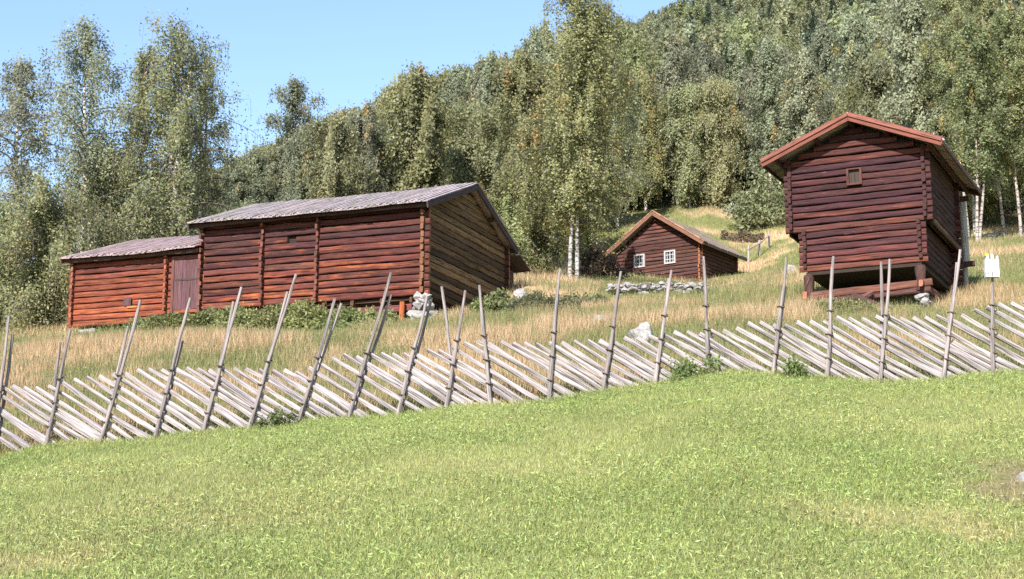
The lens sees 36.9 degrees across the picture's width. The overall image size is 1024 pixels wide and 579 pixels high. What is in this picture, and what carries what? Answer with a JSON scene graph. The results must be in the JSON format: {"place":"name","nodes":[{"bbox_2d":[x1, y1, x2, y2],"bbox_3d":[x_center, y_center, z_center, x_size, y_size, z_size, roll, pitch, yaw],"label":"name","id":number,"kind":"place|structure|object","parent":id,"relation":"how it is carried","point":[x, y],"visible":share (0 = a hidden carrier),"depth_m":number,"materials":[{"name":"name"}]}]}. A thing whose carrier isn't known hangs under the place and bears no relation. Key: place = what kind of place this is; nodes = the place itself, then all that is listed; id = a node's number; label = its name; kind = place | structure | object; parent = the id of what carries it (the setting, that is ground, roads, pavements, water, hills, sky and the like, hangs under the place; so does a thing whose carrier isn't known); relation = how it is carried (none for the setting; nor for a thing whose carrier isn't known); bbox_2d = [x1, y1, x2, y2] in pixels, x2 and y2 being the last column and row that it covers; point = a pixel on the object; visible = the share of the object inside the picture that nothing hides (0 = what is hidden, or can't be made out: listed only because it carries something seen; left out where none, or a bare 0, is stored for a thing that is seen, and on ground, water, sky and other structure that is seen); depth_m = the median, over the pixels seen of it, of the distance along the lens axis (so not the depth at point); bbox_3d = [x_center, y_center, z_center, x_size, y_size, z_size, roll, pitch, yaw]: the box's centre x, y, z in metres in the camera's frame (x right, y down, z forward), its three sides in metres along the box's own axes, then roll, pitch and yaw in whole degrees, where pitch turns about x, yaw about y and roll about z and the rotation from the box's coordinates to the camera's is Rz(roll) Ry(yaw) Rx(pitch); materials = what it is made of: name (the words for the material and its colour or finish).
{"place":"outdoors","nodes":[
{"label":"outdoors","id":0,"kind":"place"},
{"bbox_2d":[0,0,727,262],"label":"sky","id":1,"kind":"structure","parent":0,"point":[344,48],"materials":[{"name":"blue"}]},
{"bbox_2d":[0,0,1023,578],"bbox_3d":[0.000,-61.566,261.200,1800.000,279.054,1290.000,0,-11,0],"label":"ground","id":2,"kind":"structure","parent":0,"point":[1006,476],"depth_m":17.36,"materials":[{"name":"green plant"}]},
{"bbox_2d":[0,199,69,330],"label":"birch tree","id":3,"kind":"object","parent":2,"relation":"on","point":[2,229],"visible":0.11,"depth_m":56.82,"materials":[{"name":"green plant"}]},
{"bbox_2d":[0,47,73,319],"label":"birch tree","id":4,"kind":"object","parent":2,"relation":"on","point":[21,72],"visible":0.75,"depth_m":61.05,"materials":[{"name":"green plant"}]},
{"bbox_2d":[0,160,133,334],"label":"birch tree","id":5,"kind":"object","parent":2,"relation":"on","point":[41,223],"visible":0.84,"depth_m":54.50,"materials":[{"name":"green plant"}]},
{"bbox_2d":[0,5,177,256],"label":"birch tree","id":6,"kind":"object","parent":2,"relation":"on","point":[87,39],"visible":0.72,"depth_m":59.91,"materials":[{"name":"green plant"}]},
{"bbox_2d":[34,127,159,301],"bbox_3d":[-17.050,-2.088,62.545,6.160,9.220,5.700,-8,-13,36],"label":"birch tree","id":7,"kind":"object","parent":2,"relation":"on","point":[103,189],"visible":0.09,"depth_m":61.88,"materials":[{"name":"green plant"}]},
{"bbox_2d":[60,235,203,329],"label":"log shed","id":8,"kind":"structure","parent":2,"relation":"on","point":[112,283],"depth_m":50.64,"materials":[{"name":"red wood"}]},
{"bbox_2d":[173,258,198,309],"bbox_3d":[-10.559,-0.175,49.804,0.902,1.650,0.055,-4,-12,20],"label":"door","id":9,"kind":"structure","parent":8,"relation":"in","point":[186,270],"depth_m":49.81,"materials":[{"name":"wood"}]},
{"bbox_2d":[116,313,161,330],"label":"shrub","id":10,"kind":"object","parent":2,"relation":"on","point":[130,322],"visible":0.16,"depth_m":46.98,"materials":[{"name":"green plant"}]},
{"bbox_2d":[85,43,200,247],"bbox_3d":[-14.599,-4.335,60.569,4.456,11.520,4.226,0,-11,0],"label":"birch tree","id":11,"kind":"object","parent":2,"relation":"on","point":[144,60],"visible":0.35,"depth_m":60.60,"materials":[{"name":"green plant"}]},
{"bbox_2d":[137,310,200,329],"bbox_3d":[-10.208,1.040,46.238,2.098,0.817,1.669,0,-11,0],"label":"shrub","id":12,"kind":"object","parent":2,"relation":"on","point":[170,319],"visible":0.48,"depth_m":45.86,"materials":[{"name":"green plant"}]},
{"bbox_2d":[84,4,274,247],"bbox_3d":[-13.114,-4.693,58.880,7.394,12.890,6.736,0,-11,0],"label":"birch tree","id":13,"kind":"object","parent":2,"relation":"on","point":[180,136],"visible":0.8,"depth_m":58.58,"materials":[{"name":"green plant"}]},
{"bbox_2d":[155,57,239,235],"bbox_3d":[-12.605,-4.522,61.868,3.354,10.821,3.899,0,-11,0],"label":"birch tree","id":14,"kind":"object","parent":2,"relation":"on","point":[216,189],"visible":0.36,"depth_m":61.97,"materials":[{"name":"green plant"}]},
{"bbox_2d":[175,305,223,328],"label":"shrub","id":15,"kind":"object","parent":2,"relation":"on","point":[192,320],"visible":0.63,"depth_m":45.59,"materials":[{"name":"green plant"}]},
{"bbox_2d":[211,165,259,213],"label":"birch tree","id":16,"kind":"object","parent":2,"relation":"on","point":[244,196],"visible":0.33,"depth_m":69.24,"materials":[{"name":"green plant"}]},
{"bbox_2d":[206,301,274,330],"bbox_3d":[-8.137,0.934,45.682,2.285,1.175,1.666,-3,-11,13],"label":"shrub","id":17,"kind":"object","parent":2,"relation":"on","point":[237,319],"visible":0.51,"depth_m":45.32,"materials":[{"name":"green plant"}]},
{"bbox_2d":[241,148,276,203],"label":"birch tree","id":18,"kind":"object","parent":2,"relation":"on","point":[260,172],"visible":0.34,"depth_m":76.97,"materials":[{"name":"green plant"}]},
{"bbox_2d":[237,299,297,331],"bbox_3d":[-6.994,0.912,45.326,2.112,1.466,1.658,-5,-12,24],"label":"shrub","id":19,"kind":"object","parent":2,"relation":"on","point":[269,317],"visible":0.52,"depth_m":45.01,"materials":[{"name":"green plant"}]},
{"bbox_2d":[258,144,280,202],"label":"birch tree","id":20,"kind":"object","parent":2,"relation":"on","point":[273,159],"visible":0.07,"depth_m":80.48,"materials":[{"name":"green plant"}]},
{"bbox_2d":[250,406,298,428],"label":"weeds","id":21,"kind":"object","parent":2,"relation":"on","point":[277,419],"visible":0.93,"depth_m":24.17,"materials":[{"name":"green plant"}]},
{"bbox_2d":[263,128,296,201],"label":"birch tree","id":22,"kind":"object","parent":2,"relation":"on","point":[280,151],"visible":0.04,"depth_m":75.52,"materials":[{"name":"green plant"}]},
{"bbox_2d":[269,128,296,201],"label":"birch tree","id":23,"kind":"object","parent":2,"relation":"on","point":[289,135],"visible":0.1,"depth_m":80.23,"materials":[{"name":"green plant"}]},
{"bbox_2d":[256,71,328,193],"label":"birch tree","id":24,"kind":"object","parent":2,"relation":"on","point":[292,104],"visible":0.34,"depth_m":80.86,"materials":[{"name":"green plant"}]},
{"bbox_2d":[274,129,321,201],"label":"birch tree","id":25,"kind":"object","parent":2,"relation":"on","point":[293,160],"visible":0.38,"depth_m":70.87,"materials":[{"name":"green plant"}]},
{"bbox_2d":[268,298,333,330],"bbox_3d":[-6.133,0.848,45.063,1.957,1.347,1.787,0,-11,0],"label":"shrub","id":26,"kind":"object","parent":2,"relation":"on","point":[300,313],"visible":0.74,"depth_m":44.74,"materials":[{"name":"green plant"}]},
{"bbox_2d":[280,104,379,199],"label":"birch tree","id":27,"kind":"object","parent":2,"relation":"on","point":[333,181],"visible":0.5,"depth_m":67.44,"materials":[{"name":"green plant"}]},
{"bbox_2d":[308,300,370,328],"bbox_3d":[-5.003,0.902,44.834,1.990,1.237,1.571,0,-11,0],"label":"shrub","id":28,"kind":"object","parent":2,"relation":"on","point":[345,315],"visible":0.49,"depth_m":44.56,"materials":[{"name":"green plant"}]},
{"bbox_2d":[187,182,530,321],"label":"log barn","id":29,"kind":"structure","parent":2,"relation":"on","point":[455,241],"depth_m":48.64,"materials":[{"name":"brown wood"}]},
{"bbox_2d":[342,107,398,191],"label":"birch tree","id":30,"kind":"object","parent":2,"relation":"on","point":[393,174],"visible":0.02,"depth_m":77.17,"materials":[{"name":"green plant"}]},
{"bbox_2d":[344,99,400,194],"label":"birch tree","id":31,"kind":"object","parent":2,"relation":"on","point":[370,127],"visible":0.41,"depth_m":71.94,"materials":[{"name":"green plant"}]},
{"bbox_2d":[344,304,402,326],"bbox_3d":[-4.027,0.935,44.620,1.738,1.061,1.362,0,-11,0],"label":"shrub","id":32,"kind":"object","parent":2,"relation":"on","point":[373,313],"visible":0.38,"depth_m":44.46,"materials":[{"name":"green plant"}]},
{"bbox_2d":[353,73,416,190],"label":"birch tree","id":33,"kind":"object","parent":2,"relation":"on","point":[392,87],"visible":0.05,"depth_m":81.32,"materials":[{"name":"green plant"}]},
{"bbox_2d":[383,87,409,190],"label":"birch tree","id":34,"kind":"object","parent":2,"relation":"on","point":[390,133],"visible":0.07,"depth_m":80.04,"materials":[{"name":"green plant"}]},
{"bbox_2d":[375,60,479,191],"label":"birch tree","id":35,"kind":"object","parent":2,"relation":"on","point":[424,159],"visible":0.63,"depth_m":72.34,"materials":[{"name":"green plant"}]},
{"bbox_2d":[442,63,463,99],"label":"birch tree","id":36,"kind":"object","parent":2,"relation":"on","point":[456,73],"visible":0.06,"depth_m":114.91,"materials":[{"name":"green plant"}]},
{"bbox_2d":[440,69,466,113],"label":"birch tree","id":37,"kind":"object","parent":2,"relation":"on","point":[450,88],"visible":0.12,"depth_m":91.36,"materials":[{"name":"green plant"}]},
{"bbox_2d":[453,64,471,95],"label":"birch tree","id":38,"kind":"object","parent":2,"relation":"on","point":[465,76],"visible":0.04,"depth_m":104.67,"materials":[{"name":"green plant"}]},
{"bbox_2d":[438,91,507,199],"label":"birch tree","id":39,"kind":"object","parent":2,"relation":"on","point":[467,164],"visible":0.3,"depth_m":77.50,"materials":[{"name":"green plant"}]},
{"bbox_2d":[456,54,506,112],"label":"birch tree","id":40,"kind":"object","parent":2,"relation":"on","point":[474,92],"visible":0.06,"depth_m":89.72,"materials":[{"name":"green plant"}]},
{"bbox_2d":[466,287,511,313],"bbox_3d":[-0.391,0.446,45.338,2.025,1.042,1.410,0,-11,0],"label":"shrub","id":41,"kind":"object","parent":2,"relation":"on","point":[497,298],"visible":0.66,"depth_m":45.09,"materials":[{"name":"green plant"}]},
{"bbox_2d":[473,49,506,179],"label":"birch tree","id":42,"kind":"object","parent":2,"relation":"on","point":[490,61],"visible":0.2,"depth_m":84.01,"materials":[{"name":"green plant"}]},
{"bbox_2d":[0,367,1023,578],"bbox_3d":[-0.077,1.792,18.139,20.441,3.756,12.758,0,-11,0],"label":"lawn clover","id":43,"kind":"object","parent":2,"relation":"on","point":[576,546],"visible":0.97,"depth_m":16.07,"materials":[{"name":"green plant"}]},
{"bbox_2d":[0,199,1023,453],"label":"meadow grass","id":44,"kind":"structure","parent":2,"relation":"on","point":[582,325],"depth_m":36.98,"materials":[{"name":"beige plant"}]},
{"bbox_2d":[0,249,1023,451],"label":"roundpole fence","id":45,"kind":"object","parent":2,"relation":"on","point":[410,372],"visible":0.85,"depth_m":24.67,"materials":[{"name":"grey wood"}]},
{"bbox_2d":[983,253,999,277],"bbox_3d":[7.768,-0.389,24.887,0.220,0.390,0.096,0,-11,0],"label":"white box","id":46,"kind":"object","parent":45,"relation":"attached to","point":[991,267],"visible":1,"depth_m":24.84,"materials":[{"name":"paint"}]},
{"bbox_2d":[487,188,545,275],"bbox_3d":[-0.178,-1.900,61.509,3.359,4.159,2.818,-8,-13,35],"label":"birch tree","id":47,"kind":"object","parent":2,"relation":"on","point":[506,210],"visible":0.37,"depth_m":61.26,"materials":[{"name":"green plant"}]},
{"bbox_2d":[454,45,582,275],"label":"birch tree","id":48,"kind":"object","parent":2,"relation":"on","point":[523,82],"visible":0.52,"depth_m":67.86,"materials":[{"name":"green plant"}]},
{"bbox_2d":[488,89,555,242],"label":"birch tree","id":49,"kind":"object","parent":2,"relation":"on","point":[546,218],"visible":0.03,"depth_m":79.75,"materials":[{"name":"green plant"}]},
{"bbox_2d":[516,20,559,264],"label":"birch tree","id":50,"kind":"object","parent":2,"relation":"on","point":[534,46],"visible":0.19,"depth_m":84.00,"materials":[{"name":"green plant"}]},
{"bbox_2d":[500,289,587,312],"bbox_3d":[0.911,0.457,43.740,2.487,0.917,1.811,0,-11,0],"label":"shrub","id":51,"kind":"object","parent":2,"relation":"on","point":[536,297],"visible":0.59,"depth_m":43.34,"materials":[{"name":"green plant"}]},
{"bbox_2d":[522,12,574,64],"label":"birch tree","id":52,"kind":"object","parent":2,"relation":"on","point":[545,38],"visible":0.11,"depth_m":100.19,"materials":[{"name":"green plant"}]},
{"bbox_2d":[551,129,606,267],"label":"birch tree","id":53,"kind":"object","parent":2,"relation":"on","point":[583,244],"visible":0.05,"depth_m":76.27,"materials":[{"name":"green plant"}]},
{"bbox_2d":[500,0,662,278],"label":"birch tree","id":54,"kind":"object","parent":2,"relation":"on","point":[581,170],"visible":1,"depth_m":63.88,"materials":[{"name":"green plant"}]},
{"bbox_2d":[555,289,610,303],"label":"shrub","id":55,"kind":"object","parent":2,"relation":"on","point":[592,298],"visible":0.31,"depth_m":46.62,"materials":[{"name":"green plant"}]},
{"bbox_2d":[572,240,632,279],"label":"shrub","id":56,"kind":"object","parent":2,"relation":"on","point":[599,265],"visible":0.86,"depth_m":71.21,"materials":[{"name":"green plant"}]},
{"bbox_2d":[595,79,625,223],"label":"birch tree","id":57,"kind":"object","parent":2,"relation":"on","point":[614,164],"depth_m":106.45,"materials":[{"name":"green plant"}]},
{"bbox_2d":[598,61,651,225],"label":"birch tree","id":58,"kind":"object","parent":2,"relation":"on","point":[627,154],"visible":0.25,"depth_m":108.53,"materials":[{"name":"green plant"}]},
{"bbox_2d":[608,83,666,211],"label":"birch tree","id":59,"kind":"object","parent":2,"relation":"on","point":[646,193],"visible":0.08,"depth_m":119.48,"materials":[{"name":"green plant"}]},
{"bbox_2d":[258,0,1023,148],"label":"forest","id":60,"kind":"object","parent":2,"relation":"on","point":[718,25],"visible":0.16,"depth_m":191.82,"materials":[{"name":"green plant"}]},
{"bbox_2d":[628,322,653,345],"bbox_3d":[2.892,1.035,33.878,0.539,0.670,0.675,4,-12,-22],"label":"boulder","id":61,"kind":"object","parent":2,"relation":"on","point":[641,328],"visible":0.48,"depth_m":33.75,"materials":[{"name":"grey stone"}]},
{"bbox_2d":[627,68,671,210],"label":"birch tree","id":62,"kind":"object","parent":2,"relation":"on","point":[653,166],"visible":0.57,"depth_m":119.37,"materials":[{"name":"green plant"}]},
{"bbox_2d":[605,281,709,295],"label":"stone wall","id":63,"kind":"structure","parent":2,"relation":"on","point":[627,288],"depth_m":52.06,"materials":[{"name":"grey stone"}]},
{"bbox_2d":[649,31,699,203],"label":"birch tree","id":64,"kind":"object","parent":2,"relation":"on","point":[676,60],"visible":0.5,"depth_m":123.39,"materials":[{"name":"green plant"}]},
{"bbox_2d":[605,210,746,280],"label":"log cottage","id":65,"kind":"structure","parent":2,"relation":"on","point":[657,244],"depth_m":83.27,"materials":[{"name":"red wood"}]},
{"bbox_2d":[664,249,675,263],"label":"window","id":66,"kind":"structure","parent":65,"relation":"in","point":[669,255],"depth_m":82.72,"materials":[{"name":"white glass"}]},
{"bbox_2d":[652,74,732,207],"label":"birch tree","id":67,"kind":"object","parent":2,"relation":"on","point":[685,154],"visible":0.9,"depth_m":118.84,"materials":[{"name":"green plant"}]},
{"bbox_2d":[665,351,723,380],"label":"weeds","id":68,"kind":"object","parent":2,"relation":"on","point":[690,366],"visible":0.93,"depth_m":24.28,"materials":[{"name":"green plant"}]},
{"bbox_2d":[679,38,725,190],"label":"birch tree","id":69,"kind":"object","parent":2,"relation":"on","point":[702,50],"visible":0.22,"depth_m":128.47,"materials":[{"name":"green plant"}]},
{"bbox_2d":[686,64,726,203],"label":"birch tree","id":70,"kind":"object","parent":2,"relation":"on","point":[703,75],"visible":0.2,"depth_m":122.52,"materials":[{"name":"green plant"}]},
{"bbox_2d":[687,68,754,210],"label":"birch tree","id":71,"kind":"object","parent":2,"relation":"on","point":[716,94],"visible":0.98,"depth_m":118.03,"materials":[{"name":"green plant"}]},
{"bbox_2d":[717,38,750,193],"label":"birch tree","id":72,"kind":"object","parent":2,"relation":"on","point":[736,55],"visible":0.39,"depth_m":128.27,"materials":[{"name":"green plant"}]},
{"bbox_2d":[722,43,752,193],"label":"spruce tree","id":73,"kind":"object","parent":2,"relation":"on","point":[728,61],"visible":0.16,"depth_m":127.59,"materials":[{"name":"green plant"}]},
{"bbox_2d":[719,229,764,242],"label":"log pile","id":74,"kind":"object","parent":2,"relation":"on","point":[734,237],"visible":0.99,"depth_m":102.00,"materials":[{"name":"brown plant"}]},
{"bbox_2d":[719,166,787,230],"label":"shrub","id":75,"kind":"object","parent":2,"relation":"on","point":[750,208],"visible":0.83,"depth_m":106.27,"materials":[{"name":"green plant"}]},
{"bbox_2d":[730,33,791,197],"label":"birch tree","id":76,"kind":"object","parent":2,"relation":"on","point":[750,79],"visible":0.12,"depth_m":121.43,"materials":[{"name":"green plant"}]},
{"bbox_2d":[743,30,792,195],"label":"birch tree","id":77,"kind":"object","parent":2,"relation":"on","point":[767,93],"visible":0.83,"depth_m":115.54,"materials":[{"name":"green plant"}]},
{"bbox_2d":[743,98,793,184],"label":"birch tree","id":78,"kind":"object","parent":2,"relation":"on","point":[758,166],"visible":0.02,"depth_m":118.73,"materials":[{"name":"green plant"}]},
{"bbox_2d":[753,32,797,187],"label":"birch tree","id":79,"kind":"object","parent":2,"relation":"on","point":[779,38],"visible":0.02,"depth_m":129.82,"materials":[{"name":"green plant"}]},
{"bbox_2d":[774,353,809,378],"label":"weeds","id":80,"kind":"object","parent":2,"relation":"on","point":[797,368],"visible":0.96,"depth_m":24.32,"materials":[{"name":"green plant"}]},
{"bbox_2d":[770,47,832,145],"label":"birch tree","id":81,"kind":"object","parent":2,"relation":"on","point":[801,73],"visible":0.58,"depth_m":108.94,"materials":[{"name":"green plant"}]},
{"bbox_2d":[798,70,833,129],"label":"birch tree","id":82,"kind":"object","parent":2,"relation":"on","point":[822,84],"visible":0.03,"depth_m":113.48,"materials":[{"name":"green plant"}]},
{"bbox_2d":[805,17,846,90],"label":"birch tree","id":83,"kind":"object","parent":2,"relation":"on","point":[822,50],"visible":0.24,"depth_m":116.90,"materials":[{"name":"green plant"}]},
{"bbox_2d":[812,79,854,123],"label":"birch tree","id":84,"kind":"object","parent":2,"relation":"on","point":[831,104],"visible":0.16,"depth_m":104.44,"materials":[{"name":"green plant"}]},
{"bbox_2d":[799,295,876,313],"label":"weeds","id":85,"kind":"object","parent":2,"relation":"on","point":[840,303],"visible":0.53,"depth_m":38.83,"materials":[{"name":"green plant"}]},
{"bbox_2d":[830,70,859,118],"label":"birch tree","id":86,"kind":"object","parent":2,"relation":"on","point":[847,97],"visible":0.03,"depth_m":101.29,"materials":[{"name":"green plant"}]},
{"bbox_2d":[818,11,877,122],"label":"birch tree","id":87,"kind":"object","parent":2,"relation":"on","point":[849,37],"visible":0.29,"depth_m":110.93,"materials":[{"name":"green plant"}]},
{"bbox_2d":[835,13,889,61],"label":"birch tree","id":88,"kind":"object","parent":2,"relation":"on","point":[878,30],"visible":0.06,"depth_m":120.90,"materials":[{"name":"green plant"}]},
{"bbox_2d":[834,45,898,120],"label":"birch tree","id":89,"kind":"object","parent":2,"relation":"on","point":[871,90],"visible":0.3,"depth_m":95.71,"materials":[{"name":"green plant"}]},
{"bbox_2d":[760,112,981,307],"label":"log storehouse","id":90,"kind":"structure","parent":2,"relation":"on","point":[865,197],"depth_m":42.14,"materials":[{"name":"red wood"}]},
{"bbox_2d":[846,167,862,185],"bbox_3d":[9.390,-3.093,42.139,0.420,0.470,0.130,-5,-12,26],"label":"window","id":91,"kind":"structure","parent":90,"relation":"in","point":[853,176],"depth_m":42.15,"materials":[{"name":"grey glass"}]},
{"bbox_2d":[872,0,943,125],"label":"birch tree","id":92,"kind":"object","parent":2,"relation":"on","point":[877,67],"visible":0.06,"depth_m":90.31,"materials":[{"name":"green plant"}]},
{"bbox_2d":[877,0,964,136],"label":"birch tree","id":93,"kind":"object","parent":2,"relation":"on","point":[909,99],"visible":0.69,"depth_m":86.08,"materials":[{"name":"green plant"}]},
{"bbox_2d":[915,0,980,238],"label":"birch tree","id":94,"kind":"object","parent":2,"relation":"on","point":[950,58],"visible":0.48,"depth_m":82.73,"materials":[{"name":"green plant"}]},
{"bbox_2d":[915,16,1017,233],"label":"birch tree","id":95,"kind":"object","parent":2,"relation":"on","point":[972,198],"visible":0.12,"depth_m":84.55,"materials":[{"name":"green plant"}]},
{"bbox_2d":[932,11,1023,222],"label":"birch tree","id":96,"kind":"object","parent":2,"relation":"on","point":[989,204],"visible":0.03,"depth_m":87.62,"materials":[{"name":"green plant"}]},
{"bbox_2d":[933,15,1023,240],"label":"birch tree","id":97,"kind":"object","parent":2,"relation":"on","point":[975,150],"visible":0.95,"depth_m":72.57,"materials":[{"name":"green plant"}]},
{"bbox_2d":[944,0,1022,235],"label":"birch tree","id":98,"kind":"object","parent":2,"relation":"on","point":[988,5],"visible":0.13,"depth_m":77.84,"materials":[{"name":"green plant"}]},
{"bbox_2d":[959,5,1023,234],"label":"birch tree","id":99,"kind":"object","parent":2,"relation":"on","point":[1008,47],"visible":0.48,"depth_m":73.72,"materials":[{"name":"green plant"}]},
{"bbox_2d":[985,29,1023,224],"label":"birch tree","id":100,"kind":"object","parent":2,"relation":"on","point":[1021,201],"visible":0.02,"depth_m":87.81,"materials":[{"name":"green plant"}]},
{"bbox_2d":[989,2,1023,178],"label":"birch tree","id":101,"kind":"object","parent":2,"relation":"on","point":[1015,96],"visible":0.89,"depth_m":72.85,"materials":[{"name":"green plant"}]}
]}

